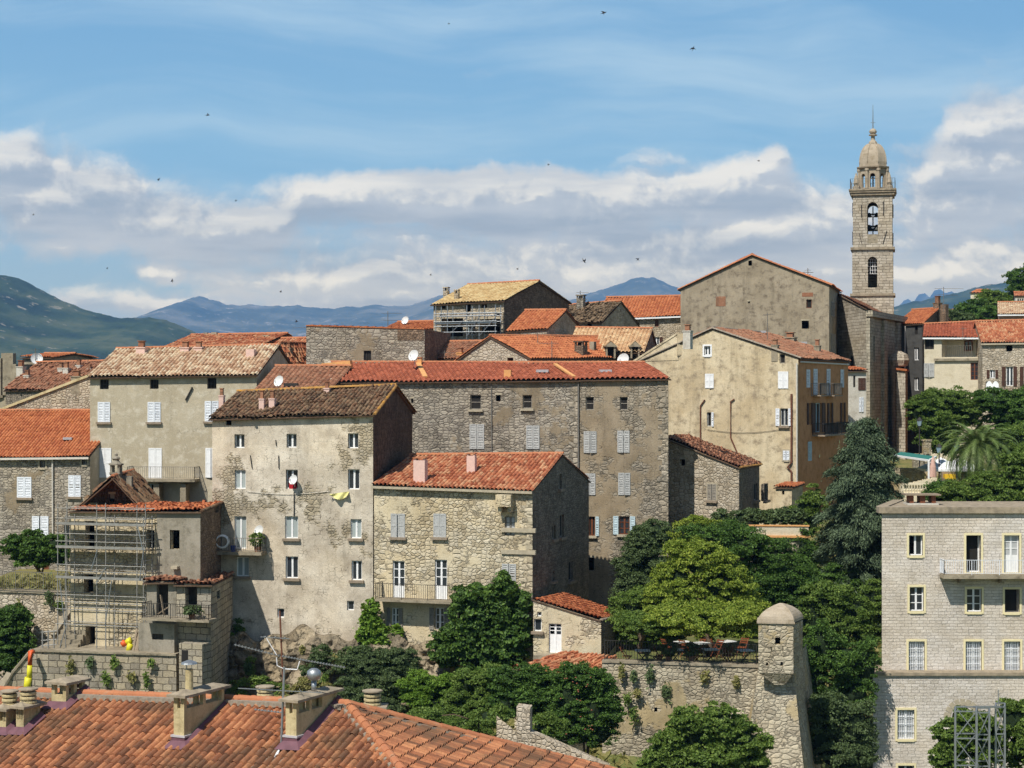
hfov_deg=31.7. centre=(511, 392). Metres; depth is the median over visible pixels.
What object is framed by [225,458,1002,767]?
ground
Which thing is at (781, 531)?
terrace wall
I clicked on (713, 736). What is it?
shrub
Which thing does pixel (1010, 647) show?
window
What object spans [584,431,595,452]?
window
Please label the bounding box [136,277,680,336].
mountain range
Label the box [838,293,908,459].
church
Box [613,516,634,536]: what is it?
window
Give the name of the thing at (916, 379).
window
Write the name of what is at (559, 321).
red roof house
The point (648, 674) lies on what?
wall weed
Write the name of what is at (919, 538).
window
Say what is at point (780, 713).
bastion wall
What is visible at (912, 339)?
shaded house
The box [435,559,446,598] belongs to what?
door
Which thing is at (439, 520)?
window
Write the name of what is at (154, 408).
window
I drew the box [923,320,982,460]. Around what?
rendered house
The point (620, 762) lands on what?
grass
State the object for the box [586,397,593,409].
window
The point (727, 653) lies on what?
folding chair
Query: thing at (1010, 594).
window
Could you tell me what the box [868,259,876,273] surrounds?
window
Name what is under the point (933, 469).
folded parasol
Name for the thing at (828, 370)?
window
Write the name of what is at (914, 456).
awning
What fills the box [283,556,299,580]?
window
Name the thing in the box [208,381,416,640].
plastered house
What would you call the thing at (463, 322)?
scaffolding
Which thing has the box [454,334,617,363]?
gabled house
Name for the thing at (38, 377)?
old house
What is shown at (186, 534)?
ruined house
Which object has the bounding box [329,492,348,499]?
laundry cloth
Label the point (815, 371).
window
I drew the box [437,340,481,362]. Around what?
brick roof house
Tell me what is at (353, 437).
window
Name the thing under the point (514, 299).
unfinished house
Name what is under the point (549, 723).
shrub
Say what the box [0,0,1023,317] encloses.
sky
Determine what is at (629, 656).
folding chair
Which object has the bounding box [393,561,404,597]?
door
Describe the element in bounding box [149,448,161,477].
door
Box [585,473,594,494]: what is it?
window
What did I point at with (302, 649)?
wall weed
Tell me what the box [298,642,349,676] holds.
shrub
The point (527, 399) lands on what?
window
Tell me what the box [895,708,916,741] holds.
window
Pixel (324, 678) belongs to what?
wall weed
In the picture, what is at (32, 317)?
hill
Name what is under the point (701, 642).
cafe table
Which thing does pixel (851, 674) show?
shrub
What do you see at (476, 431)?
window
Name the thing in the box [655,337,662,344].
window
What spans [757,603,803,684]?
sentry turret
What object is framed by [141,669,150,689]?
wall weed
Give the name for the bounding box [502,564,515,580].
window
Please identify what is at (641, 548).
tree
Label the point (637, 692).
wall weed
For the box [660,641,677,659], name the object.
potted plant
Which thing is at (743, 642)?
folding chair
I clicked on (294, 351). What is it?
gabled house
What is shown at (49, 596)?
wall weed
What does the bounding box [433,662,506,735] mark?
shrub
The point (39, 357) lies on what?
satellite dish
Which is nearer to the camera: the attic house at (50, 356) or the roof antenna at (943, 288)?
the attic house at (50, 356)
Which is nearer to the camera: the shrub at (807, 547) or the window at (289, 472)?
the window at (289, 472)
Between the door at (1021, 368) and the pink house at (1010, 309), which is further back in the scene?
the pink house at (1010, 309)
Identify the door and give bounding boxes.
[99,448,110,477]
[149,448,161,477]
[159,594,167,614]
[205,448,211,477]
[235,516,245,548]
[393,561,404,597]
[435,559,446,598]
[549,623,561,652]
[964,533,982,572]
[1002,367,1016,385]
[1002,533,1020,572]
[1020,367,1022,385]
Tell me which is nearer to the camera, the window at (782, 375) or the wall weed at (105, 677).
the wall weed at (105, 677)
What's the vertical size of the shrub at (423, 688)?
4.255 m
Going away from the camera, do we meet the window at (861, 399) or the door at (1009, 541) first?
the door at (1009, 541)
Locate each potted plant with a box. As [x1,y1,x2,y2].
[181,604,203,618]
[248,532,264,551]
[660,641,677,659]
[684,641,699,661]
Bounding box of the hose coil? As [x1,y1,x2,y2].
[216,534,229,548]
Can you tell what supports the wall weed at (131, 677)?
attached to the retaining wall at (51, 663)
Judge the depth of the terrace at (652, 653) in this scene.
92.43 m
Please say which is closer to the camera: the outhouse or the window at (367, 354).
the outhouse
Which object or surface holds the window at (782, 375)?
in the rendered house at (776, 405)
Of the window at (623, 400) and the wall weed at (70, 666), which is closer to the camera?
the wall weed at (70, 666)
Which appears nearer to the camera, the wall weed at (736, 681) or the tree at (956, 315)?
the wall weed at (736, 681)
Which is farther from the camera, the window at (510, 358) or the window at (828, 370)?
the window at (828, 370)
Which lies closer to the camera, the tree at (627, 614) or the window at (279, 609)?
the tree at (627, 614)
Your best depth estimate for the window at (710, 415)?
120.71 m
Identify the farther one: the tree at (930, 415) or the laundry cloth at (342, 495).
the tree at (930, 415)
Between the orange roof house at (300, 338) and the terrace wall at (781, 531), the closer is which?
the terrace wall at (781, 531)
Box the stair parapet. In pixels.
[0,650,29,686]
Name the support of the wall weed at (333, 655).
attached to the cliff
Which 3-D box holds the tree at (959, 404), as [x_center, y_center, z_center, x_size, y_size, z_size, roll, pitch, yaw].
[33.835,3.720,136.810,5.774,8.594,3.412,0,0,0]
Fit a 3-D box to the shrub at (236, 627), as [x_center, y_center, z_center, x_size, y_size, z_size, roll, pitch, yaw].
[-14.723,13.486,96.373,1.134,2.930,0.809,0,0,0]
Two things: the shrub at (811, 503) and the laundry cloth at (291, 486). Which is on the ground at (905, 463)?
the shrub at (811, 503)
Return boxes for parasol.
[917,457,963,480]
[930,457,936,477]
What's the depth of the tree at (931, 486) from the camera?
106.81 m
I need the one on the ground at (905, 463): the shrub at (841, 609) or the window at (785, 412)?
the shrub at (841, 609)
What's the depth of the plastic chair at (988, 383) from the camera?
144.62 m
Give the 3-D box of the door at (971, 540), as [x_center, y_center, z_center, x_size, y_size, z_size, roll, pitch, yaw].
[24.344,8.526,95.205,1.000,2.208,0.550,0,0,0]
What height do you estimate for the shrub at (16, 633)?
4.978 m
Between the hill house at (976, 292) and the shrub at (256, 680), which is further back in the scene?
the hill house at (976, 292)
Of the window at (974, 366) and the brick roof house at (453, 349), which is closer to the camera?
the brick roof house at (453, 349)
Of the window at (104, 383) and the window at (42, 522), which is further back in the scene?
the window at (104, 383)
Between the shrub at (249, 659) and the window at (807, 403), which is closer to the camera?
the shrub at (249, 659)
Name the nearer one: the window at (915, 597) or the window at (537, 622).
the window at (537, 622)
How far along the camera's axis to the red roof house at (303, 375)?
111.29 m
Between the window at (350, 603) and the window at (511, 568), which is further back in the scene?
the window at (350, 603)
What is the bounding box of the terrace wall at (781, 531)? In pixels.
[749,525,810,568]
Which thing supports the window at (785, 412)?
in the rendered house at (776, 405)
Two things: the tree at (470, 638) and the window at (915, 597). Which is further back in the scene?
the window at (915, 597)
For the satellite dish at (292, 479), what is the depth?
96.49 m
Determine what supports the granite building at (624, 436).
on the ground at (905, 463)
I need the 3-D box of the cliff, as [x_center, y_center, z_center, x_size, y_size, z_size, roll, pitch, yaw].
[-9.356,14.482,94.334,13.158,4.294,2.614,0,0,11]
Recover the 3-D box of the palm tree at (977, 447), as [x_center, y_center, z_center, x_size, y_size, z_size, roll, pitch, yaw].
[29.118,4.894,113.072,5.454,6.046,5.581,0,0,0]
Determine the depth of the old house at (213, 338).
129.11 m
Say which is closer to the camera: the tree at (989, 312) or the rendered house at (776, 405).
the rendered house at (776, 405)
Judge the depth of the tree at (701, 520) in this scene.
101.62 m
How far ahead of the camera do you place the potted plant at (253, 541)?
96.41 m
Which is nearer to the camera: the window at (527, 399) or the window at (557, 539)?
the window at (557, 539)
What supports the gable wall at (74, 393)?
on the ground at (905, 463)
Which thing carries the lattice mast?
on the ground at (905, 463)
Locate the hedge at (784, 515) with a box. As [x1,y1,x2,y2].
[710,506,807,524]
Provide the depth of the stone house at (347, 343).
120.36 m
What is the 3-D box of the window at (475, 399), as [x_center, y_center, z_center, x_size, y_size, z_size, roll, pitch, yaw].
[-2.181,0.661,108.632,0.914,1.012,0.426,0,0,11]
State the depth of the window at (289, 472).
97.02 m
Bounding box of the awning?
[895,452,935,477]
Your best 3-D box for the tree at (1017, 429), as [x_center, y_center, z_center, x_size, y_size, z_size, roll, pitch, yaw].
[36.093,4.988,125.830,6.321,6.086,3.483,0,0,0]
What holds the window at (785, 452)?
in the rendered house at (776, 405)
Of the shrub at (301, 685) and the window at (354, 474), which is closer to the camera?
the shrub at (301, 685)
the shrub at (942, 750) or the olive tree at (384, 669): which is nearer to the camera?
the shrub at (942, 750)
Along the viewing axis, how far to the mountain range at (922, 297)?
13441.33 m
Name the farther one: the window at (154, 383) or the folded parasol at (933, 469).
the folded parasol at (933, 469)
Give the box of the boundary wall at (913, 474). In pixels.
[892,468,963,493]
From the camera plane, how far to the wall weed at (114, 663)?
90.77 m
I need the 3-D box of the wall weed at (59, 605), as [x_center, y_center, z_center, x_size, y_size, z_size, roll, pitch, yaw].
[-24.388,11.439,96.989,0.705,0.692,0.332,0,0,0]
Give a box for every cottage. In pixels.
[531,592,625,659]
[668,433,770,531]
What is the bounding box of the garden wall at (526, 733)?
[497,703,609,764]
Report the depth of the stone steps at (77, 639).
93.80 m
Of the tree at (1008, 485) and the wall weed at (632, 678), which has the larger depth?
the tree at (1008, 485)
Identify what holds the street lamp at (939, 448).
on the ground at (905, 463)
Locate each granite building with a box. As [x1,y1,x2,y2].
[322,357,580,468]
[557,361,671,606]
[873,493,1023,767]
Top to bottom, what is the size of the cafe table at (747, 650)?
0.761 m
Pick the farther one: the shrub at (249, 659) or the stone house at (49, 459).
the stone house at (49, 459)
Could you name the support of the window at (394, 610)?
in the stone house at (444, 522)
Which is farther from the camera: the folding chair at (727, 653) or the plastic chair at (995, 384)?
the plastic chair at (995, 384)
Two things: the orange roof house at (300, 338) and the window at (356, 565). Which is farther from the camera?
the orange roof house at (300, 338)
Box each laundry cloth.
[289,483,295,488]
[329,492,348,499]
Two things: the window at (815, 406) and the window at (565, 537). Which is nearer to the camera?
the window at (565, 537)
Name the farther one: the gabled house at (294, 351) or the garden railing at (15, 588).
the gabled house at (294, 351)
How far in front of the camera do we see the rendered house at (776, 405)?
120.21 m
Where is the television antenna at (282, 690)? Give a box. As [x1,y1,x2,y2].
[234,611,344,756]
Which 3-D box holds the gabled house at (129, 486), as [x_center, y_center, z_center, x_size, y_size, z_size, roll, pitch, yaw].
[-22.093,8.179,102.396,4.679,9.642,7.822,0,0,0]
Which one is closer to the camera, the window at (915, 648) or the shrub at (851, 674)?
the shrub at (851, 674)
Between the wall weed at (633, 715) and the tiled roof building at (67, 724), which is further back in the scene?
the wall weed at (633, 715)
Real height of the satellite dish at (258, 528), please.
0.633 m
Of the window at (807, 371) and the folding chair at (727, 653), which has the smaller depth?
the folding chair at (727, 653)
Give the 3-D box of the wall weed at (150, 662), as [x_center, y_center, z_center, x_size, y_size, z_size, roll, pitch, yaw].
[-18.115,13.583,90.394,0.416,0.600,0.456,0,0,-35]
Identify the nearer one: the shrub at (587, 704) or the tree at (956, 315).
the shrub at (587, 704)
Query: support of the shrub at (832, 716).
on the ground at (905, 463)
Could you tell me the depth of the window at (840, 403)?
128.47 m
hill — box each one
[0,275,195,363]
[894,283,1009,315]
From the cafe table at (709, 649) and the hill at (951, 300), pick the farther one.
the hill at (951, 300)
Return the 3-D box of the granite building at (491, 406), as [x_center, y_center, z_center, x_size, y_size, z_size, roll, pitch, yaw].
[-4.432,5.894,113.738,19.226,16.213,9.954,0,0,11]
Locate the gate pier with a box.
[912,439,931,467]
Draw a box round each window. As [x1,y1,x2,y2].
[15,477,32,499]
[32,516,48,534]
[38,460,46,469]
[66,475,81,498]
[80,459,88,466]
[96,402,111,423]
[101,380,108,388]
[146,402,161,423]
[151,380,158,388]
[203,401,218,423]
[208,378,215,388]
[233,557,250,578]
[236,434,243,447]
[236,470,245,488]
[278,608,283,617]
[282,516,299,540]
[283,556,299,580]
[287,470,297,488]
[288,434,296,447]
[348,519,363,540]
[348,601,353,609]
[349,433,357,447]
[349,469,359,488]
[349,560,363,582]
[364,351,370,360]
[387,608,402,629]
[388,513,406,539]
[429,608,448,629]
[431,513,447,539]
[468,320,474,334]
[468,395,482,411]
[469,424,483,448]
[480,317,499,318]
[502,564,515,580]
[505,516,514,535]
[506,356,514,360]
[520,395,533,410]
[526,425,538,448]
[531,619,543,634]
[552,526,558,541]
[558,474,564,491]
[559,515,567,539]
[568,562,575,583]
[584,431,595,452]
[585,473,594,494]
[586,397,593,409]
[589,516,598,537]
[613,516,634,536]
[617,431,629,452]
[618,473,629,494]
[620,397,627,409]
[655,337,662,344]
[703,344,711,356]
[705,374,713,387]
[705,482,717,502]
[707,412,713,426]
[753,484,760,503]
[761,483,770,502]
[775,408,789,427]
[778,371,787,387]
[780,354,784,362]
[782,449,789,461]
[806,299,811,307]
[806,369,809,387]
[807,403,812,424]
[808,441,811,460]
[812,403,825,432]
[813,369,817,394]
[827,369,830,394]
[827,403,832,422]
[831,301,834,316]
[831,334,835,353]
[840,369,843,386]
[840,403,845,423]
[858,378,865,389]
[859,397,863,411]
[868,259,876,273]
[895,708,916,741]
[896,763,915,767]
[906,639,926,669]
[907,533,924,557]
[907,585,925,613]
[915,347,918,359]
[915,378,918,389]
[924,363,933,376]
[925,339,933,348]
[963,639,983,669]
[964,340,972,350]
[965,586,983,613]
[971,363,977,379]
[987,370,997,377]
[1002,639,1021,669]
[1003,587,1021,614]
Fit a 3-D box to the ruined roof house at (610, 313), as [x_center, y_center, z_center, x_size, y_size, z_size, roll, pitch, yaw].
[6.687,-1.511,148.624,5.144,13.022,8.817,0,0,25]
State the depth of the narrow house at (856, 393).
133.00 m
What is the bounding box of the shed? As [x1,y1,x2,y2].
[512,650,616,750]
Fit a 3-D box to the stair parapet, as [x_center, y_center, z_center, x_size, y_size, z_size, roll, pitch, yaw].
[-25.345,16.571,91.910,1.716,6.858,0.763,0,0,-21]
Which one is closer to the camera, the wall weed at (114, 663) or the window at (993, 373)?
the wall weed at (114, 663)
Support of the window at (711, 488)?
in the cottage at (706, 478)
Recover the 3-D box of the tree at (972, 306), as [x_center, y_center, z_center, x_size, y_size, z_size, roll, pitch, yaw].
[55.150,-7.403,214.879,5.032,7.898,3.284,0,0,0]
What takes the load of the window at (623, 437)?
in the granite building at (624, 436)
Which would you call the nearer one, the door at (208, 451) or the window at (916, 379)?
the door at (208, 451)
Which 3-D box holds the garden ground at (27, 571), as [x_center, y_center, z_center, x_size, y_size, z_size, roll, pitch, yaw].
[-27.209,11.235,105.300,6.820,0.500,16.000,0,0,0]
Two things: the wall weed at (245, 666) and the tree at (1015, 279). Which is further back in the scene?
the tree at (1015, 279)
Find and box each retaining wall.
[0,588,69,681]
[30,647,178,692]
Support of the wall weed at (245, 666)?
attached to the cliff
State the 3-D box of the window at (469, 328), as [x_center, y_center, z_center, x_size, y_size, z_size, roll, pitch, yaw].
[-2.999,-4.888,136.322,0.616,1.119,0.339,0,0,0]
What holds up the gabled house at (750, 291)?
on the ground at (905, 463)
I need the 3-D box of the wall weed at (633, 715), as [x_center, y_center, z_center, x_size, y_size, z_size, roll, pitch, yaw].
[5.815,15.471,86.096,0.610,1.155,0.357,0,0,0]
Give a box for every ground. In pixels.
[1,569,69,577]
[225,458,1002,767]
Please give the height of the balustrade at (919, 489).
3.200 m
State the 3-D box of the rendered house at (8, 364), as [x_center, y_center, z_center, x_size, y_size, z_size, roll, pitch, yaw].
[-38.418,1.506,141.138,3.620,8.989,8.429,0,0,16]
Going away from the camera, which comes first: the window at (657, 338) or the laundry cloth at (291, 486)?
the laundry cloth at (291, 486)
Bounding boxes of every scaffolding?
[55,502,154,649]
[434,305,501,339]
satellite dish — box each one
[31,353,42,363]
[254,525,262,535]
[274,376,282,387]
[289,475,296,486]
[402,316,408,323]
[408,350,417,365]
[617,353,628,360]
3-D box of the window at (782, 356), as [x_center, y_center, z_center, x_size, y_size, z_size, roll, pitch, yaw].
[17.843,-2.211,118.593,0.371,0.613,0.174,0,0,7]
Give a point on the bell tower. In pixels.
(872, 269)
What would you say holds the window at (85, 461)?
in the stone house at (49, 459)
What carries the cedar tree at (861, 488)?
on the ground at (905, 463)
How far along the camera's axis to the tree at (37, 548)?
104.06 m
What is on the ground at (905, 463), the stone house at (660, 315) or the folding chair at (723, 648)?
the stone house at (660, 315)
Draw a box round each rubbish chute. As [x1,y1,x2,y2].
[24,649,34,686]
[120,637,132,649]
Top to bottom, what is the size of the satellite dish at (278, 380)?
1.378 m
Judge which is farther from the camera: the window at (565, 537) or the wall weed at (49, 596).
the window at (565, 537)
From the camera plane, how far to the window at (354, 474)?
96.33 m
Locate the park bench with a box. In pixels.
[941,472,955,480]
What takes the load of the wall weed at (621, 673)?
attached to the bastion wall at (780, 713)
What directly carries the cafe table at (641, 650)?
on the terrace at (652, 653)
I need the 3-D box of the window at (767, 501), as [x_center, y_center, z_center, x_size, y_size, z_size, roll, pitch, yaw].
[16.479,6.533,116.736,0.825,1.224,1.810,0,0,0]
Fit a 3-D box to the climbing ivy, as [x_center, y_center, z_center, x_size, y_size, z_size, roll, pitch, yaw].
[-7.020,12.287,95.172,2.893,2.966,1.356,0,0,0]
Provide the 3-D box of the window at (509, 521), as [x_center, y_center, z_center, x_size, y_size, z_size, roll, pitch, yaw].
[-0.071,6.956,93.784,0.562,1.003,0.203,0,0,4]
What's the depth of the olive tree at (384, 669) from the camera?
88.40 m
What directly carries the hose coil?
hanging from the plastered house at (310, 564)
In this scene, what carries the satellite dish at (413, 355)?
on the granite building at (491, 406)
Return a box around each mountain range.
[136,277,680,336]
[900,289,952,304]
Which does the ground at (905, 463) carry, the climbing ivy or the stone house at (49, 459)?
the stone house at (49, 459)
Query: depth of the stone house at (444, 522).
95.28 m
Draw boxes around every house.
[0,353,31,407]
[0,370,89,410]
[0,409,100,575]
[3,359,103,405]
[20,352,98,364]
[68,500,223,646]
[75,453,160,510]
[86,341,291,501]
[164,332,292,347]
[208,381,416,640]
[255,361,352,388]
[263,335,305,357]
[278,341,305,363]
[306,325,450,363]
[371,451,590,672]
[387,320,433,330]
[430,279,571,339]
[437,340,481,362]
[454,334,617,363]
[505,308,579,334]
[569,295,639,328]
[573,326,656,360]
[605,294,680,344]
[633,324,851,524]
[677,253,842,354]
[848,366,867,430]
[899,296,950,452]
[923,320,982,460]
[970,289,981,298]
[973,319,1023,463]
[997,301,1023,320]
[1013,291,1023,300]
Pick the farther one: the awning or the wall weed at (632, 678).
the awning
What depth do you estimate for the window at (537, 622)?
92.06 m
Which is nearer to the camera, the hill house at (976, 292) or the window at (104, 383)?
the window at (104, 383)
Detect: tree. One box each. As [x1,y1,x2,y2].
[0,528,69,573]
[333,645,423,712]
[425,569,532,672]
[604,584,686,653]
[608,517,673,596]
[637,535,770,656]
[663,514,729,560]
[674,517,820,636]
[810,417,908,627]
[902,390,958,477]
[921,478,952,500]
[924,385,990,460]
[932,422,1019,479]
[933,441,1023,500]
[949,308,975,322]
[953,297,988,320]
[971,384,1023,432]
[974,288,1013,306]
[974,305,996,319]
[988,420,1023,465]
[1001,263,1023,300]
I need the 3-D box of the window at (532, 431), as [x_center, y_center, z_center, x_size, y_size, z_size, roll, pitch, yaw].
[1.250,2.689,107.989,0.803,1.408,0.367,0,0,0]
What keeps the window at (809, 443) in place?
in the rendered house at (776, 405)
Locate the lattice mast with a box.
[954,689,1005,767]
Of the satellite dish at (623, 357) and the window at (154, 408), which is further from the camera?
the satellite dish at (623, 357)
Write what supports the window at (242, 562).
in the plastered house at (310, 564)
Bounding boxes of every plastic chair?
[986,381,992,389]
[992,381,998,387]
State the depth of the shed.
89.20 m
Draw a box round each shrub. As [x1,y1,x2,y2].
[0,602,37,675]
[228,674,289,695]
[232,617,246,633]
[241,656,256,677]
[277,676,334,696]
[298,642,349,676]
[394,668,452,711]
[405,702,570,738]
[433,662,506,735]
[483,661,557,719]
[542,659,627,753]
[635,700,775,767]
[786,483,829,537]
[791,527,820,570]
[796,578,881,653]
[798,556,881,592]
[803,618,882,706]
[806,690,882,767]
[926,697,1023,767]
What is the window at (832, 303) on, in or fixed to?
in the gabled house at (750, 291)
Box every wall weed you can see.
[43,585,56,605]
[52,599,64,610]
[65,655,75,675]
[84,656,93,671]
[99,669,111,687]
[109,654,119,670]
[126,670,136,683]
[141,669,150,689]
[146,658,156,668]
[243,662,254,675]
[298,644,305,654]
[319,672,329,683]
[329,653,336,673]
[618,661,625,682]
[622,692,632,706]
[628,704,639,727]
[629,669,637,683]
[632,688,642,699]
[644,664,655,689]
[659,681,672,703]
[699,669,709,684]
[731,675,740,688]
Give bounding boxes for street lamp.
[916,417,922,466]
[936,444,941,480]
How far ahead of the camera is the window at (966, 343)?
151.82 m
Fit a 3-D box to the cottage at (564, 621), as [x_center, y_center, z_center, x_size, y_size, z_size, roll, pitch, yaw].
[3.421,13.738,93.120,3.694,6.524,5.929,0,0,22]
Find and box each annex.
[138,571,234,694]
[142,574,186,638]
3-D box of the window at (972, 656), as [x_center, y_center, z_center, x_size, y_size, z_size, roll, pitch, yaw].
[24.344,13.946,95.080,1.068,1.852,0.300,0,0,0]
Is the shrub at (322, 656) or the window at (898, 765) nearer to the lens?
the shrub at (322, 656)
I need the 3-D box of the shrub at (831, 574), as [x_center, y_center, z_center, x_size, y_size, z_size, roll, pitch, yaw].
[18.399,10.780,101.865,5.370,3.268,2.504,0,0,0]
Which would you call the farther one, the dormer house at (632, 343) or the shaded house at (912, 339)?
the shaded house at (912, 339)
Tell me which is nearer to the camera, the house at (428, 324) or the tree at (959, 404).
the tree at (959, 404)
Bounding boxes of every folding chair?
[619,646,631,659]
[678,639,688,657]
[712,639,723,658]
[721,646,733,662]
[721,646,734,662]
[737,637,748,655]
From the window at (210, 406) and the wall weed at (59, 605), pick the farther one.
the window at (210, 406)
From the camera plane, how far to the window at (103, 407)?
112.22 m
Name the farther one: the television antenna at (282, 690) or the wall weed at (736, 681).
the wall weed at (736, 681)
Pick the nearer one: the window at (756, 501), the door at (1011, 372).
the window at (756, 501)
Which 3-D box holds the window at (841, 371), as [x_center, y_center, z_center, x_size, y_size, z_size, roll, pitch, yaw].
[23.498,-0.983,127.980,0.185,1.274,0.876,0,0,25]
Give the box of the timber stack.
[132,627,137,650]
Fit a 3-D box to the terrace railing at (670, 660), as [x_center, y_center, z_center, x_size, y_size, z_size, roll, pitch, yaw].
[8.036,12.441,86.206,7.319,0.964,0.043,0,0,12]
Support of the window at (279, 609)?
in the plastered house at (310, 564)
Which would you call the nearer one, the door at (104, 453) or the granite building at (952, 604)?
the granite building at (952, 604)
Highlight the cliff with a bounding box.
[228,624,449,707]
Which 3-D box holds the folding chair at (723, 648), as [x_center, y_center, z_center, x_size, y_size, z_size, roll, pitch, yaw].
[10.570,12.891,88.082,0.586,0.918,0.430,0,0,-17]
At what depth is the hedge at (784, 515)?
105.21 m
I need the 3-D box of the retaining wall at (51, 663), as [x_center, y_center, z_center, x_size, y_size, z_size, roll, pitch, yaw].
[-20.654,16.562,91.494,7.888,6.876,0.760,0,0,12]
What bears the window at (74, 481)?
in the stone house at (49, 459)
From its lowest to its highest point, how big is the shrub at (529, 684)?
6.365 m
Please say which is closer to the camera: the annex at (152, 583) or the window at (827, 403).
the annex at (152, 583)
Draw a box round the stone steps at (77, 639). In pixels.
[41,610,93,647]
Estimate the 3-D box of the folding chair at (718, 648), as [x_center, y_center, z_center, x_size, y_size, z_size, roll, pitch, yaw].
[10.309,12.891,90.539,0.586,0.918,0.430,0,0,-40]
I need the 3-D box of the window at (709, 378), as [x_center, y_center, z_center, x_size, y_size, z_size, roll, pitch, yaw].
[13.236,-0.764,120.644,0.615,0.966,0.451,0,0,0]
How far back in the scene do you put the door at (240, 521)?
97.45 m
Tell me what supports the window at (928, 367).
in the rendered house at (950, 359)
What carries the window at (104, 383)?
in the rendered house at (152, 408)
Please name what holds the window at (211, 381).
in the rendered house at (152, 408)
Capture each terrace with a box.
[39,639,132,649]
[613,635,757,663]
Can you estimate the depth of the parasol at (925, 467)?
120.22 m
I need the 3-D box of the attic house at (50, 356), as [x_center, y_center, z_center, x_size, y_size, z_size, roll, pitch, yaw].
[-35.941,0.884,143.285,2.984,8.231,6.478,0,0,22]
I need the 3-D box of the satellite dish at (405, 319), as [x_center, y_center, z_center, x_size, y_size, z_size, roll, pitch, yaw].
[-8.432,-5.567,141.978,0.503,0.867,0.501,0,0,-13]
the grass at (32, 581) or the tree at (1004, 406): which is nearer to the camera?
the grass at (32, 581)
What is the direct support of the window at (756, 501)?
in the cottage at (706, 478)
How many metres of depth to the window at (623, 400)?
106.92 m
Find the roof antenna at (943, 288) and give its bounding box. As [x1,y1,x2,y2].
[935,287,957,311]
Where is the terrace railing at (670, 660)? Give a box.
[604,640,756,663]
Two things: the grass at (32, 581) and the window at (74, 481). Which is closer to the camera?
the grass at (32, 581)
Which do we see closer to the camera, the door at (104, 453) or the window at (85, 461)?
the window at (85, 461)
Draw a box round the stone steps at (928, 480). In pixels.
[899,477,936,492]
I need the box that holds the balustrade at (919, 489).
[902,483,927,500]
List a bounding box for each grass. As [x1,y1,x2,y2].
[0,570,69,590]
[490,639,881,767]
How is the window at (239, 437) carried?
in the plastered house at (310, 564)
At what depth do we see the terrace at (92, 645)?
93.21 m
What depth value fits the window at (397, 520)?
95.56 m
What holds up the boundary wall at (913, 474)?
on the ground at (905, 463)
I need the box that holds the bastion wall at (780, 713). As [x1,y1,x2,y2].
[602,643,820,767]
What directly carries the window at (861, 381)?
in the narrow house at (856, 393)
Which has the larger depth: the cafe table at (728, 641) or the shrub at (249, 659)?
the shrub at (249, 659)
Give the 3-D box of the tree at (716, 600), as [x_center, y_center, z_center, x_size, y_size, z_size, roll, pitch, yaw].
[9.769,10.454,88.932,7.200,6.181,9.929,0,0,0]
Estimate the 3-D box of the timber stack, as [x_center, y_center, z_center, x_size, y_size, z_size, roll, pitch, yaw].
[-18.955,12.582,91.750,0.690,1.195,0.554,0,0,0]
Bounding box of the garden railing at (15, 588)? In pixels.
[4,571,68,591]
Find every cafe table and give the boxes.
[635,649,650,658]
[693,641,708,657]
[701,648,719,660]
[718,640,736,654]
[735,649,752,662]
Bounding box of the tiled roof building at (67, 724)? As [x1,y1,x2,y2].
[0,660,615,767]
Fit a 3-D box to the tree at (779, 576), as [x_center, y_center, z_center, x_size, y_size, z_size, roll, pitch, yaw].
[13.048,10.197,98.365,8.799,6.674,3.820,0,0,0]
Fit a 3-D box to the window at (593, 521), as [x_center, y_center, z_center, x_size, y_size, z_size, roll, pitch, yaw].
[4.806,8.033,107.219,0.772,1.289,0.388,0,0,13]
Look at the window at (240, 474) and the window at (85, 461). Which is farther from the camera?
the window at (85, 461)
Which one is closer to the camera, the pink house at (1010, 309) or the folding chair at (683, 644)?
the folding chair at (683, 644)
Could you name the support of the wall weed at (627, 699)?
attached to the bastion wall at (780, 713)
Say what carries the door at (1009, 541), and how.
in the granite building at (952, 604)
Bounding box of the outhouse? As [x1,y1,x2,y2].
[773,481,804,524]
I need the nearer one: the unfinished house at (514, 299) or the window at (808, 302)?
the unfinished house at (514, 299)
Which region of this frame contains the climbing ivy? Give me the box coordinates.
[352,597,404,645]
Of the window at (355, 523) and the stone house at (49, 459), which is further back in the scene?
the stone house at (49, 459)
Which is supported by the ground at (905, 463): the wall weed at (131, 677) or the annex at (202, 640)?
the annex at (202, 640)
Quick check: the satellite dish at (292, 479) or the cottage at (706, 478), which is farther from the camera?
the cottage at (706, 478)
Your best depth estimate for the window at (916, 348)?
162.56 m
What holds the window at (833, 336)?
in the gabled house at (750, 291)
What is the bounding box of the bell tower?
[849,122,896,313]

